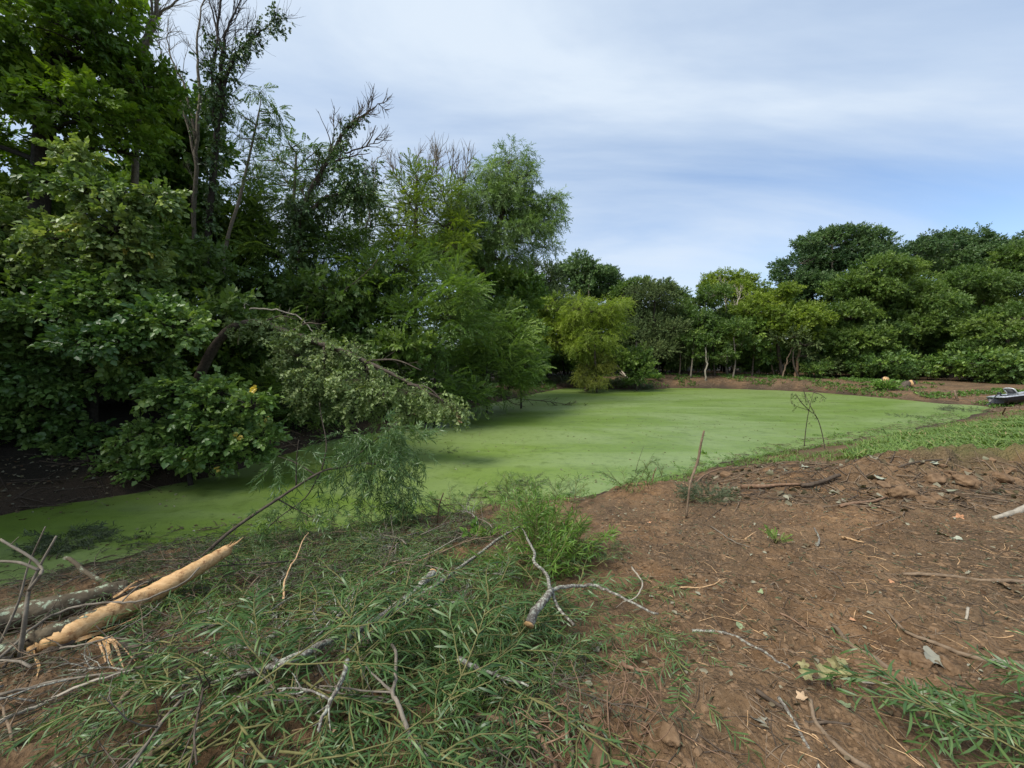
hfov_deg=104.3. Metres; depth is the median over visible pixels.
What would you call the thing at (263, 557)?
willow branch
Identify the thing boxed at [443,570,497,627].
willow branch
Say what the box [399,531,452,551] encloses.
willow branch
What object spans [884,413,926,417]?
floating weed
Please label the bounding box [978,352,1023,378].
undergrowth bush
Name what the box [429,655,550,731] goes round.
willow branch
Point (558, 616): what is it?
willow branch
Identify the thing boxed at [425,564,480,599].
willow branch
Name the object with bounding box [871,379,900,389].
weed clump
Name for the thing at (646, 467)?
willow shoot
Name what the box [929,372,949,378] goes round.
undergrowth bush
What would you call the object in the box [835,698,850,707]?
dead leaf
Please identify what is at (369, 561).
willow branch
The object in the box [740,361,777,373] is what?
undergrowth bush
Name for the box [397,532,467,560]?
dead stick
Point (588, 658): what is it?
willow branch
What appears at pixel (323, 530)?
willow branch
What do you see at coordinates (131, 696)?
willow branch
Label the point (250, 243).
locust sapling
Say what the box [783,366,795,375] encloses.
undergrowth bush
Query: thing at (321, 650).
willow branch
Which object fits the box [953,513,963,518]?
dead leaf
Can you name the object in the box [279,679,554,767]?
willow branch
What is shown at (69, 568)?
willow branch
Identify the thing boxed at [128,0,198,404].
dead high branch tree
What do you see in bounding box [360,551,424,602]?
willow branch
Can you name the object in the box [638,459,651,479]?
willow shoot
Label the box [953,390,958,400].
wooden post
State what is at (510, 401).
dead branch
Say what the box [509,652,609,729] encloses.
willow branch
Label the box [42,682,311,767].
willow branch
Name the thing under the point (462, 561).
willow branch
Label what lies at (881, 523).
soil stick
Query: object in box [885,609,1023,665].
soil stick
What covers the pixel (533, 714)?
willow branch
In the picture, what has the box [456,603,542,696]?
willow branch
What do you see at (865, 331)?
slim tree
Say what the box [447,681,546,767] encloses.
willow branch
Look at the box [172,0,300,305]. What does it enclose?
dead ivy tree
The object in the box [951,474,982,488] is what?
soil clod
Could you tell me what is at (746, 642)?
soil stick
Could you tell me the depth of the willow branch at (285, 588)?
3.62 m
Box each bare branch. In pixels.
[0,632,57,663]
[0,644,41,668]
[0,648,65,740]
[0,679,76,700]
[0,697,35,701]
[2,588,84,668]
[45,631,136,685]
[51,732,141,767]
[52,672,206,767]
[67,617,212,689]
[72,607,207,667]
[79,565,155,613]
[114,601,234,657]
[126,593,186,667]
[133,541,200,570]
[147,607,286,686]
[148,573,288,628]
[152,543,259,575]
[153,650,222,767]
[156,584,320,678]
[161,663,273,717]
[182,609,293,687]
[195,567,296,614]
[204,638,396,724]
[204,645,249,662]
[207,543,288,570]
[219,627,314,710]
[221,626,312,655]
[237,543,304,572]
[252,581,359,683]
[263,606,338,677]
[274,529,322,549]
[293,544,313,572]
[293,657,415,709]
[304,598,333,632]
[343,580,417,651]
[347,528,441,590]
[362,538,404,579]
[367,523,398,574]
[372,530,420,562]
[379,511,406,544]
[392,584,430,641]
[402,556,440,615]
[404,541,475,587]
[406,580,484,607]
[420,505,462,534]
[439,510,516,552]
[454,495,480,523]
[454,557,523,583]
[469,496,499,527]
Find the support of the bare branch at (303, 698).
on the ground at (66, 480)
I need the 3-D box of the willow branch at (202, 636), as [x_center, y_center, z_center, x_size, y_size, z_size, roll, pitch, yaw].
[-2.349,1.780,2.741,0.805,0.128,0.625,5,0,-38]
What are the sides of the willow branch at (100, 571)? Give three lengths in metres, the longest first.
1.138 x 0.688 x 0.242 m
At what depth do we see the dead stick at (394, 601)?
3.12 m
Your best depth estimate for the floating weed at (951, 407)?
21.66 m
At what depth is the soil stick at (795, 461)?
7.12 m
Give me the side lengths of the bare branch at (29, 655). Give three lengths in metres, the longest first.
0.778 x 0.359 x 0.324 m
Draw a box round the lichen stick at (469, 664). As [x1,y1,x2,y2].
[457,656,528,686]
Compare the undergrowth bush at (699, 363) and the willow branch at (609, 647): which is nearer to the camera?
the willow branch at (609, 647)
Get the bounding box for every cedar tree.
[495,253,587,331]
[606,275,698,370]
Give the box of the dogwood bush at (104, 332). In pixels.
[0,259,221,460]
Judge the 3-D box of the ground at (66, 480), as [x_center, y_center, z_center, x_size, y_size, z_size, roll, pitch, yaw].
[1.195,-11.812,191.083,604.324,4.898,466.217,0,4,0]
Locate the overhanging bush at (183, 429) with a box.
[81,365,292,487]
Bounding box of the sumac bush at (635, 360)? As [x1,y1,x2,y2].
[612,341,660,390]
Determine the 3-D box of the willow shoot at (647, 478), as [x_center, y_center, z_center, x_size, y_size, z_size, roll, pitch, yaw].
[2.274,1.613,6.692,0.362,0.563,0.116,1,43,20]
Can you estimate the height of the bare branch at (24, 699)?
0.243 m
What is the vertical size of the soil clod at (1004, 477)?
0.181 m
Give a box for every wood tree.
[0,157,221,406]
[0,245,85,412]
[1,228,143,408]
[2,197,122,348]
[14,390,86,418]
[224,284,286,381]
[302,321,344,372]
[345,274,419,391]
[444,308,490,379]
[544,317,586,376]
[545,340,561,363]
[546,347,576,376]
[650,358,683,371]
[699,310,742,371]
[707,350,728,371]
[714,297,755,371]
[755,343,800,361]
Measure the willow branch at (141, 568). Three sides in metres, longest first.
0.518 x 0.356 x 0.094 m
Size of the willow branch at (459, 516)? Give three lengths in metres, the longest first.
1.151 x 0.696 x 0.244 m
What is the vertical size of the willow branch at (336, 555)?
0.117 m
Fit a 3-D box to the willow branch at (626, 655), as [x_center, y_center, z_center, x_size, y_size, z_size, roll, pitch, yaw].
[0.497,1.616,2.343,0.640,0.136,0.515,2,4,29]
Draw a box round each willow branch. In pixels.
[0,565,66,590]
[0,571,62,596]
[0,585,70,607]
[0,607,72,656]
[0,622,43,637]
[0,633,83,690]
[0,648,268,766]
[0,656,151,767]
[0,663,44,675]
[0,686,83,753]
[0,693,73,737]
[1,561,96,592]
[1,575,69,604]
[1,618,191,683]
[3,566,85,582]
[3,635,239,742]
[7,640,94,668]
[14,632,162,705]
[27,651,205,764]
[35,640,133,718]
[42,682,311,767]
[50,706,192,767]
[53,572,176,616]
[56,547,126,588]
[59,572,160,608]
[63,723,244,767]
[71,549,167,585]
[71,634,309,736]
[74,653,229,718]
[79,570,276,740]
[80,541,187,581]
[80,650,245,744]
[85,613,219,671]
[85,684,290,767]
[91,583,196,642]
[98,594,197,654]
[99,539,183,574]
[107,543,166,560]
[107,554,153,581]
[107,561,152,576]
[110,617,385,737]
[115,559,153,576]
[116,563,167,579]
[121,572,244,618]
[124,623,310,702]
[126,547,212,574]
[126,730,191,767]
[130,535,193,550]
[131,534,194,562]
[134,599,237,648]
[140,618,292,689]
[141,557,253,593]
[142,727,205,767]
[143,752,272,767]
[152,533,237,553]
[152,571,246,626]
[152,580,416,754]
[153,595,312,645]
[156,548,206,562]
[162,549,256,567]
[163,634,288,706]
[169,541,224,566]
[170,579,318,750]
[175,536,241,552]
[176,532,231,543]
[176,555,263,605]
[177,538,214,547]
[179,563,256,596]
[180,548,296,598]
[184,545,218,553]
[193,578,280,634]
[194,536,233,552]
[196,534,241,542]
[196,600,272,634]
[205,537,262,547]
[206,529,259,540]
[212,537,266,556]
[212,604,266,636]
[215,703,442,767]
[222,570,301,596]
[223,537,289,567]
[223,547,295,567]
[223,638,303,706]
[224,576,346,626]
[226,542,259,558]
[227,547,277,558]
[228,552,288,579]
[230,577,375,653]
[230,703,360,767]
[231,748,337,767]
[232,573,323,626]
[235,591,314,630]
[235,673,388,767]
[235,722,306,767]
[236,548,287,578]
[237,536,280,546]
[238,537,290,552]
[240,557,302,571]
[241,550,285,584]
[242,559,314,584]
[244,533,287,545]
[245,552,492,747]
[246,564,305,592]
[251,529,305,546]
[252,529,321,550]
[256,541,294,560]
[256,563,345,581]
[258,521,302,544]
[258,561,383,636]
[262,589,336,626]
[263,611,409,681]
[263,621,343,674]
[264,532,330,555]
[265,598,358,639]
[266,527,294,540]
[266,543,315,559]
[267,537,330,553]
[267,637,360,689]
[269,578,301,601]
[271,631,360,703]
[274,555,312,576]
[275,544,304,555]
[278,553,374,601]
[279,650,457,767]
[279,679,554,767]
[280,532,341,547]
[284,550,323,568]
[284,606,381,636]
[286,536,348,564]
[286,542,345,559]
[286,547,344,571]
[290,652,496,762]
[291,573,399,642]
[293,545,350,588]
[293,574,356,599]
[294,530,318,540]
[296,553,374,590]
[301,725,481,767]
[302,679,509,767]
[303,545,423,733]
[306,560,359,591]
[307,527,344,536]
[308,536,385,559]
[310,580,351,607]
[312,544,368,570]
[313,551,362,585]
[317,541,373,569]
[318,524,362,542]
[318,558,374,572]
[318,585,393,631]
[319,521,358,531]
[320,539,375,555]
[320,559,396,595]
[328,532,360,541]
[328,557,475,693]
[329,534,409,561]
[329,585,407,624]
[330,606,413,661]
[332,590,497,656]
[333,547,435,577]
[335,524,378,546]
[336,570,402,603]
[337,524,367,538]
[339,594,448,639]
[339,621,454,704]
[340,527,386,542]
[344,528,376,543]
[345,531,414,553]
[346,710,467,767]
[347,586,439,672]
[348,559,429,599]
[352,520,398,529]
[352,521,414,535]
[353,536,413,570]
[354,540,399,561]
[355,590,447,626]
[356,536,399,546]
[358,536,457,563]
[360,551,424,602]
[361,528,406,546]
[362,533,404,546]
[363,566,446,613]
[363,631,481,736]
[364,553,399,566]
[364,572,464,615]
[366,522,411,536]
[367,579,461,622]
[368,532,409,546]
[368,624,421,679]
[371,546,432,572]
[378,545,450,569]
[384,565,445,602]
[385,631,607,735]
[386,545,426,569]
[386,556,454,589]
[388,558,521,614]
[388,600,453,669]
[389,542,449,567]
[390,700,553,767]
[392,556,448,572]
[393,527,451,546]
[395,513,444,528]
[397,547,441,570]
[397,627,530,701]
[399,523,448,549]
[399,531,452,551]
[400,638,526,700]
[403,526,487,551]
[403,569,516,610]
[407,650,569,754]
[408,604,505,685]
[410,545,454,564]
[411,558,481,575]
[411,690,523,767]
[412,506,461,520]
[413,522,450,542]
[413,565,483,595]
[415,545,457,563]
[416,530,459,541]
[418,561,545,746]
[421,552,459,568]
[422,615,524,658]
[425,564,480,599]
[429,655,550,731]
[432,514,473,542]
[432,515,494,541]
[434,517,495,532]
[436,535,501,549]
[436,673,680,767]
[437,600,614,673]
[438,531,470,547]
[440,582,561,655]
[441,602,524,638]
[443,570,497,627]
[445,519,486,542]
[445,554,558,631]
[447,515,508,527]
[447,637,549,682]
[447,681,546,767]
[452,675,544,762]
[455,530,491,558]
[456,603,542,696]
[457,507,481,525]
[457,527,509,547]
[458,525,516,545]
[459,551,540,574]
[459,662,595,767]
[462,555,575,618]
[466,603,561,685]
[470,647,577,691]
[473,538,545,584]
[479,512,517,527]
[479,548,529,563]
[481,621,614,691]
[482,555,661,643]
[484,521,518,531]
[485,606,548,663]
[488,590,589,659]
[489,743,521,767]
[490,628,609,753]
[494,713,567,767]
[502,577,624,664]
[504,549,588,571]
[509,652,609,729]
[521,623,621,673]
[528,670,695,736]
[530,640,656,677]
[564,532,595,563]
[564,538,607,566]
[565,638,615,682]
[589,611,732,668]
[590,611,764,766]
[591,540,642,566]
[598,577,697,611]
[796,627,1023,767]
[901,677,1023,767]
[936,658,1023,767]
[963,627,1023,699]
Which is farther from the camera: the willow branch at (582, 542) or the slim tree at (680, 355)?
the slim tree at (680, 355)
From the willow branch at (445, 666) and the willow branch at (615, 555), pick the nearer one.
the willow branch at (445, 666)
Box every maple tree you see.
[0,0,193,412]
[724,280,840,374]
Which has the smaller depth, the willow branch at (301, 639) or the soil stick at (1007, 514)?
the willow branch at (301, 639)
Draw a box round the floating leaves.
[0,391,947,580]
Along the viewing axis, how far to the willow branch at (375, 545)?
4.46 m
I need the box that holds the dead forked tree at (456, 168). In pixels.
[419,134,477,365]
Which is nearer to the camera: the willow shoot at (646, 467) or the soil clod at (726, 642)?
the soil clod at (726, 642)
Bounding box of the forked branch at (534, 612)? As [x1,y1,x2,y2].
[521,527,657,628]
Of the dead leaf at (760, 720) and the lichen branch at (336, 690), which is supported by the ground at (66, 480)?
the dead leaf at (760, 720)
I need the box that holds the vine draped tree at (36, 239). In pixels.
[0,132,192,437]
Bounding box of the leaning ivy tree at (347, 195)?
[268,82,392,399]
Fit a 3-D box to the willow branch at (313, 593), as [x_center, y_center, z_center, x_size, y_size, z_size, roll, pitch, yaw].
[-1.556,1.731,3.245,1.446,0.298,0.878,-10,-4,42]
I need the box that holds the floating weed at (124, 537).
[110,524,155,552]
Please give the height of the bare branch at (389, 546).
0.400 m
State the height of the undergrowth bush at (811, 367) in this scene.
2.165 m
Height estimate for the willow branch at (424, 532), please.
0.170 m
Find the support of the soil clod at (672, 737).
on the ground at (66, 480)
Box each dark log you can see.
[0,636,26,656]
[111,563,218,600]
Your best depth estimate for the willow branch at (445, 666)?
2.14 m
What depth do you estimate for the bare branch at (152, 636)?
2.74 m
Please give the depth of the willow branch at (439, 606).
2.75 m
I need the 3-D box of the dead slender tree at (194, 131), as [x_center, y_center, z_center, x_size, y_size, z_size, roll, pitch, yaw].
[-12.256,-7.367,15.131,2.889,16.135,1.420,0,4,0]
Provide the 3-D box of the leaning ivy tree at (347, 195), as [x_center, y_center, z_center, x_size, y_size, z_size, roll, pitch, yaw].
[-7.334,-5.663,16.733,5.364,12.913,2.720,0,4,0]
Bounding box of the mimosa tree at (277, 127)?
[208,81,294,318]
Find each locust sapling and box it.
[214,178,328,343]
[282,207,394,399]
[330,231,494,404]
[366,261,505,426]
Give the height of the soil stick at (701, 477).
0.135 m
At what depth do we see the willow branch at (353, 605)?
3.06 m
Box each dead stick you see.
[0,668,140,723]
[0,672,112,695]
[113,644,220,710]
[128,706,229,766]
[151,680,194,750]
[166,673,257,699]
[203,680,290,724]
[259,574,340,615]
[333,579,463,601]
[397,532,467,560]
[617,566,642,606]
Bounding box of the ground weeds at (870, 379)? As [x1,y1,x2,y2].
[262,372,1023,531]
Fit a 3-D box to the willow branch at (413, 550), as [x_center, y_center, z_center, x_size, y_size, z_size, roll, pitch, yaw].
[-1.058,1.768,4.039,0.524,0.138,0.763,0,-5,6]
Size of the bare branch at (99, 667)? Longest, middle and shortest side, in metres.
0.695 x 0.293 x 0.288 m
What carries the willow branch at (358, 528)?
on the ground at (66, 480)
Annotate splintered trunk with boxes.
[25,538,241,676]
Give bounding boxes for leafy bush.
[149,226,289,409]
[192,300,345,432]
[258,258,451,412]
[475,295,553,408]
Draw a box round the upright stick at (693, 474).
[685,430,704,518]
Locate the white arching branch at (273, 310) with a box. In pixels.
[238,303,315,344]
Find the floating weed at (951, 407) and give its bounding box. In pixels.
[936,404,989,412]
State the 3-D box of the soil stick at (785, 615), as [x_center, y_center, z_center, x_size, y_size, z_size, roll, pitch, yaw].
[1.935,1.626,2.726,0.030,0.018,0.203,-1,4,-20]
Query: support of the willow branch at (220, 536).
on the ground at (66, 480)
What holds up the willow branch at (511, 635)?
on the willow branch at (543, 584)
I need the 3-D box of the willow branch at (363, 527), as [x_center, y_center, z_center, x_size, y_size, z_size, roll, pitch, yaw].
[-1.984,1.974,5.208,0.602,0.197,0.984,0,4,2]
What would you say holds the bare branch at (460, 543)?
on the ground at (66, 480)
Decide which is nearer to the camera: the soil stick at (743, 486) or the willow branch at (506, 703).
the willow branch at (506, 703)
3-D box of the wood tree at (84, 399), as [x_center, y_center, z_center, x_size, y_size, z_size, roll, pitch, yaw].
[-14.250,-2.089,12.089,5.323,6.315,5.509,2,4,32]
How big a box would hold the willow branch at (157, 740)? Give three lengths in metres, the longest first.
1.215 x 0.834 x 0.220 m
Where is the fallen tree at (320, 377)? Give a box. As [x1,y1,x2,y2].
[193,306,476,438]
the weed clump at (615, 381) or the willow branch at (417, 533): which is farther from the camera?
the weed clump at (615, 381)
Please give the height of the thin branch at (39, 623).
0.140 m
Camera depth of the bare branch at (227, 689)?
2.11 m
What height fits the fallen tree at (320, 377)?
3.707 m
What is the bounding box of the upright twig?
[437,493,443,522]
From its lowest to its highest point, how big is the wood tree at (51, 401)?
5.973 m
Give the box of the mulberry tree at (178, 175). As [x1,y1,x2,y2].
[101,76,241,358]
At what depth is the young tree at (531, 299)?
26.26 m
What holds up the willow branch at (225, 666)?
on the ground at (66, 480)
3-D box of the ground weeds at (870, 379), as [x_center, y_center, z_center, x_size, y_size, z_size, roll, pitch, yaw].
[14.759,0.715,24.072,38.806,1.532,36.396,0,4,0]
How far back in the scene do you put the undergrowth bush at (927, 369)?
35.08 m
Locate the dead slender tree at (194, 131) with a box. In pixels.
[139,0,216,360]
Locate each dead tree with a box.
[704,344,707,380]
[782,347,792,376]
[794,344,800,376]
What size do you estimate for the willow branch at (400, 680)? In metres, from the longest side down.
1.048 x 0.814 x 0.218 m
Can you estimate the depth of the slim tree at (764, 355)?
38.99 m
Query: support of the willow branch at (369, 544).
on the ground at (66, 480)
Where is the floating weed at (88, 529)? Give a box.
[5,519,123,560]
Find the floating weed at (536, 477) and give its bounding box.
[512,472,549,488]
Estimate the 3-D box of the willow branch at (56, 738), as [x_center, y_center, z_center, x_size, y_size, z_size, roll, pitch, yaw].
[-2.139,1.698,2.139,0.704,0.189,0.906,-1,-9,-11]
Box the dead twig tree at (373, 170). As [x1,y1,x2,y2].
[355,145,389,381]
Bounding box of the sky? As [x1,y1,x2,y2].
[0,0,1023,353]
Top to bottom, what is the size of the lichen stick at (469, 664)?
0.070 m
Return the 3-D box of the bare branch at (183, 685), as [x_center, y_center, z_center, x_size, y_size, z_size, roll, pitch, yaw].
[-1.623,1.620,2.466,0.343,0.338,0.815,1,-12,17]
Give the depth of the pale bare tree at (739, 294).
43.49 m
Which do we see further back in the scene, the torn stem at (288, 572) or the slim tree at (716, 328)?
the slim tree at (716, 328)
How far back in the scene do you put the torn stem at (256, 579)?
3.60 m
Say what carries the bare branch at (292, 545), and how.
on the ground at (66, 480)
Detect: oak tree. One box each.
[553,247,625,322]
[765,221,911,327]
[903,221,1011,277]
[986,230,1023,294]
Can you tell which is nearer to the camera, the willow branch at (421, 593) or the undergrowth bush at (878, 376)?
the willow branch at (421, 593)
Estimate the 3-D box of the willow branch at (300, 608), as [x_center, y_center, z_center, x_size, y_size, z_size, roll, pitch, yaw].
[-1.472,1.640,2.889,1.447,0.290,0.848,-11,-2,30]
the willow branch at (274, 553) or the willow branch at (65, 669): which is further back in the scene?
the willow branch at (274, 553)
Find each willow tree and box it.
[426,134,572,400]
[541,288,639,390]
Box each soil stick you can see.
[463,712,559,767]
[530,713,570,722]
[564,731,574,765]
[620,658,647,673]
[652,578,727,588]
[692,629,790,668]
[696,465,733,482]
[710,526,748,546]
[740,483,799,488]
[755,688,783,709]
[756,461,827,469]
[777,696,820,767]
[779,612,808,631]
[799,666,834,687]
[800,473,840,486]
[804,720,850,725]
[808,698,871,767]
[813,527,819,545]
[818,565,844,587]
[831,624,998,720]
[838,496,887,507]
[841,536,863,542]
[858,681,928,698]
[860,516,900,530]
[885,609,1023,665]
[897,458,950,467]
[902,572,1023,582]
[964,607,969,619]
[992,504,1023,518]
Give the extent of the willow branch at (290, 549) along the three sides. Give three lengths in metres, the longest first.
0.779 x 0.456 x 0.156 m
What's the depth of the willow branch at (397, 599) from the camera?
3.06 m
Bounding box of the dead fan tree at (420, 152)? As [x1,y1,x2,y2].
[378,132,448,321]
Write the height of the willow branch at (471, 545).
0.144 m
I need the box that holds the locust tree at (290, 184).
[232,124,369,386]
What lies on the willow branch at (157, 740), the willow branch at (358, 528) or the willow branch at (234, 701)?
the willow branch at (234, 701)
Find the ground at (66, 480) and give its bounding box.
[0,358,1023,767]
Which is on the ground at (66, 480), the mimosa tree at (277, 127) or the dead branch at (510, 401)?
the mimosa tree at (277, 127)
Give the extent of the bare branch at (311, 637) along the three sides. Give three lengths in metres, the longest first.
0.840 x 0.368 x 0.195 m
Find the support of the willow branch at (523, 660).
on the ground at (66, 480)
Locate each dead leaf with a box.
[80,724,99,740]
[736,622,744,628]
[749,714,766,723]
[796,690,807,699]
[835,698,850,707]
[923,646,942,665]
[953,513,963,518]
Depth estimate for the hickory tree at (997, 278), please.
41.23 m
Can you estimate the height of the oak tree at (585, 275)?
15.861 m
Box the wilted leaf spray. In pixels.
[797,655,861,682]
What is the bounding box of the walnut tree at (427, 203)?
[336,148,485,312]
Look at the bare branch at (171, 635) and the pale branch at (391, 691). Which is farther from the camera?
the bare branch at (171, 635)
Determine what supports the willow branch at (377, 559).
on the ground at (66, 480)
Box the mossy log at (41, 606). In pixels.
[0,556,127,633]
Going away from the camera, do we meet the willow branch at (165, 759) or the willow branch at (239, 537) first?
the willow branch at (165, 759)
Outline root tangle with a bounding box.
[489,643,732,767]
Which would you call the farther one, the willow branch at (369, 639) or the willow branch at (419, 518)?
the willow branch at (419, 518)
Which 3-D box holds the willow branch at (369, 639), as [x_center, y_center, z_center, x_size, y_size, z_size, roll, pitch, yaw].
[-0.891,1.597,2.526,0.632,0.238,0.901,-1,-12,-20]
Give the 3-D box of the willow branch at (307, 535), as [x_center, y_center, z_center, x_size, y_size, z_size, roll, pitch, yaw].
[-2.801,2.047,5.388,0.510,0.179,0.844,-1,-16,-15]
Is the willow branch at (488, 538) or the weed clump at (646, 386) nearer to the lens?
the willow branch at (488, 538)
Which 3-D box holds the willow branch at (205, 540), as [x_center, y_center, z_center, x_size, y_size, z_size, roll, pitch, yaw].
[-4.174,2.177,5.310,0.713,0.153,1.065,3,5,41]
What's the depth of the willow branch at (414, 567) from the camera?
3.81 m
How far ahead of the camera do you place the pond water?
12.04 m
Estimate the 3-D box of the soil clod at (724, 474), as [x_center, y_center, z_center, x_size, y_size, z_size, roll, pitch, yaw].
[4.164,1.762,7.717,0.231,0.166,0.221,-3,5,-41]
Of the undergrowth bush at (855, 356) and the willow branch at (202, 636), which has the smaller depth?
the willow branch at (202, 636)
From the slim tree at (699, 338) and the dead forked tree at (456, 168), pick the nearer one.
the dead forked tree at (456, 168)
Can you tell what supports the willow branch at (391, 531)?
on the willow branch at (387, 533)
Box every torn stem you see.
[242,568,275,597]
[277,532,308,610]
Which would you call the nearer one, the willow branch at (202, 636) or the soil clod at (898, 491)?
the willow branch at (202, 636)
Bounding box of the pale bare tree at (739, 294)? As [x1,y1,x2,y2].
[715,279,747,373]
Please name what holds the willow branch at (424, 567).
on the ground at (66, 480)
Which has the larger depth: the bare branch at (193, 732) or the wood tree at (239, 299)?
the wood tree at (239, 299)
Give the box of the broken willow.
[194,403,446,561]
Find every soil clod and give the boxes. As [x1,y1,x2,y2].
[578,736,608,767]
[602,657,623,670]
[659,720,682,748]
[661,513,671,519]
[716,636,731,648]
[720,471,732,477]
[813,505,824,509]
[875,480,891,487]
[884,485,920,498]
[898,649,933,667]
[915,495,936,503]
[923,473,946,484]
[938,655,961,675]
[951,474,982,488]
[987,471,1014,483]
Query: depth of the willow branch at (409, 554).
4.21 m
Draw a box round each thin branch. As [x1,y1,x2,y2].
[0,567,200,657]
[59,601,167,648]
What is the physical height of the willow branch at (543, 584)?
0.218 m
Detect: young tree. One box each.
[211,195,314,326]
[412,233,550,371]
[944,298,1023,384]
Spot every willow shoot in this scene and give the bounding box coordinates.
[313,508,328,537]
[358,497,381,526]
[397,494,411,525]
[435,500,453,513]
[450,498,469,517]
[462,480,486,518]
[471,500,488,516]
[486,499,519,521]
[492,478,510,495]
[511,477,527,497]
[545,483,567,512]
[546,476,557,494]
[568,472,586,507]
[575,479,592,495]
[597,468,622,485]
[616,467,627,480]
[621,477,640,490]
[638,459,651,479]
[638,469,654,488]
[639,455,658,481]
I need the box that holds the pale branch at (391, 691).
[319,643,432,766]
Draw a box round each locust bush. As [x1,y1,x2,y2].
[335,317,504,427]
[404,305,556,414]
[530,289,571,384]
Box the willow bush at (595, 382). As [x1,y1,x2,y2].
[567,343,621,392]
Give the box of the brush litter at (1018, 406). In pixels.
[116,374,1023,446]
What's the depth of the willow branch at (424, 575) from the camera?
3.60 m
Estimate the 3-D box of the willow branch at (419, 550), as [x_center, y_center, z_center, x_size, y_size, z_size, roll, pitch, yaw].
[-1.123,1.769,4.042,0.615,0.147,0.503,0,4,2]
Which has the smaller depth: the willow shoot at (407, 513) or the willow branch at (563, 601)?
the willow branch at (563, 601)
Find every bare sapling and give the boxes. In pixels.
[0,526,56,663]
[306,259,377,366]
[791,389,825,448]
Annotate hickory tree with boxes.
[803,249,976,377]
[915,239,1023,373]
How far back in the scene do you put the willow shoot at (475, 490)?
6.14 m
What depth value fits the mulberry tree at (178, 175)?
15.92 m
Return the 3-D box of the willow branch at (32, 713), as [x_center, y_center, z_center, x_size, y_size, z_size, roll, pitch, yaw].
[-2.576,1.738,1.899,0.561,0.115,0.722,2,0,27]
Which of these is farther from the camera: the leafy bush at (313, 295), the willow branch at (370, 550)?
the leafy bush at (313, 295)
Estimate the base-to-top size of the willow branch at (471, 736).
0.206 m
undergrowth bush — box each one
[656,361,666,369]
[662,363,683,372]
[673,363,687,372]
[685,357,717,370]
[724,348,775,373]
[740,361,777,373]
[759,364,777,373]
[772,346,807,374]
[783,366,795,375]
[789,351,842,376]
[798,359,835,377]
[801,352,848,376]
[806,350,868,376]
[807,348,853,376]
[839,346,919,377]
[840,358,882,378]
[862,348,904,365]
[877,362,910,378]
[879,362,920,379]
[898,350,951,376]
[912,359,948,379]
[924,344,1022,381]
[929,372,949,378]
[930,342,1023,379]
[961,373,977,380]
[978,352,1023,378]
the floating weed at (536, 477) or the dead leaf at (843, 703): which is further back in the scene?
the floating weed at (536, 477)
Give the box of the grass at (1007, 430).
[137,410,1023,767]
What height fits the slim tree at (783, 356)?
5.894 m
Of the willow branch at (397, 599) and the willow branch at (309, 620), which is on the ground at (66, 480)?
the willow branch at (309, 620)
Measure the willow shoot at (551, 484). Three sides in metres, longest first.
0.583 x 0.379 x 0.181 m
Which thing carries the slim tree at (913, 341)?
on the ground at (66, 480)
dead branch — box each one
[494,394,524,406]
[497,394,587,405]
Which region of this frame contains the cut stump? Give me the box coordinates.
[900,380,915,387]
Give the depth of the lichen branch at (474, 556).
3.71 m
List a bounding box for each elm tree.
[672,280,753,372]
[695,266,774,373]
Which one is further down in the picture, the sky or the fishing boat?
the fishing boat
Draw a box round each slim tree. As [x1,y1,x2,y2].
[550,313,577,374]
[595,323,635,376]
[634,321,677,372]
[657,315,704,373]
[671,325,722,377]
[691,317,734,375]
[707,314,761,377]
[730,315,777,376]
[751,331,790,374]
[764,323,823,376]
[786,324,841,376]
[812,319,861,376]
[836,323,879,374]
[857,319,894,360]
[879,319,923,359]
[899,313,941,358]
[918,318,964,357]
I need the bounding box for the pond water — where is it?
[0,388,991,586]
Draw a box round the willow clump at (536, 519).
[458,476,621,585]
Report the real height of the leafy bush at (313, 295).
6.309 m
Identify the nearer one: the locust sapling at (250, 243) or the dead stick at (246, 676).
the dead stick at (246, 676)
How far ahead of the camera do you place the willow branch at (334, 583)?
3.55 m
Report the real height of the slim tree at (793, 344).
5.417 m
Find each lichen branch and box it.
[171,568,436,698]
[277,658,349,732]
[387,526,519,617]
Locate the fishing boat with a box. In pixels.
[986,388,1023,404]
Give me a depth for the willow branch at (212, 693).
2.00 m
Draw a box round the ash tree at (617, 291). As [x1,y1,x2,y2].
[608,274,693,372]
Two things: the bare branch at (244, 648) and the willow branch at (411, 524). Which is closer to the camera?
the bare branch at (244, 648)
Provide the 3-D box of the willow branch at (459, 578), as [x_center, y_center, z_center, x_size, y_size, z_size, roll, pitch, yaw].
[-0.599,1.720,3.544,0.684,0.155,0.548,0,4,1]
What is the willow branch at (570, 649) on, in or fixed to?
on the ground at (66, 480)
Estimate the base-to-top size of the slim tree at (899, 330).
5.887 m
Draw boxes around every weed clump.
[459,515,500,541]
[547,373,582,384]
[603,376,638,385]
[619,377,641,385]
[631,383,657,390]
[643,372,664,379]
[673,476,741,504]
[758,524,793,543]
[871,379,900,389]
[881,372,919,379]

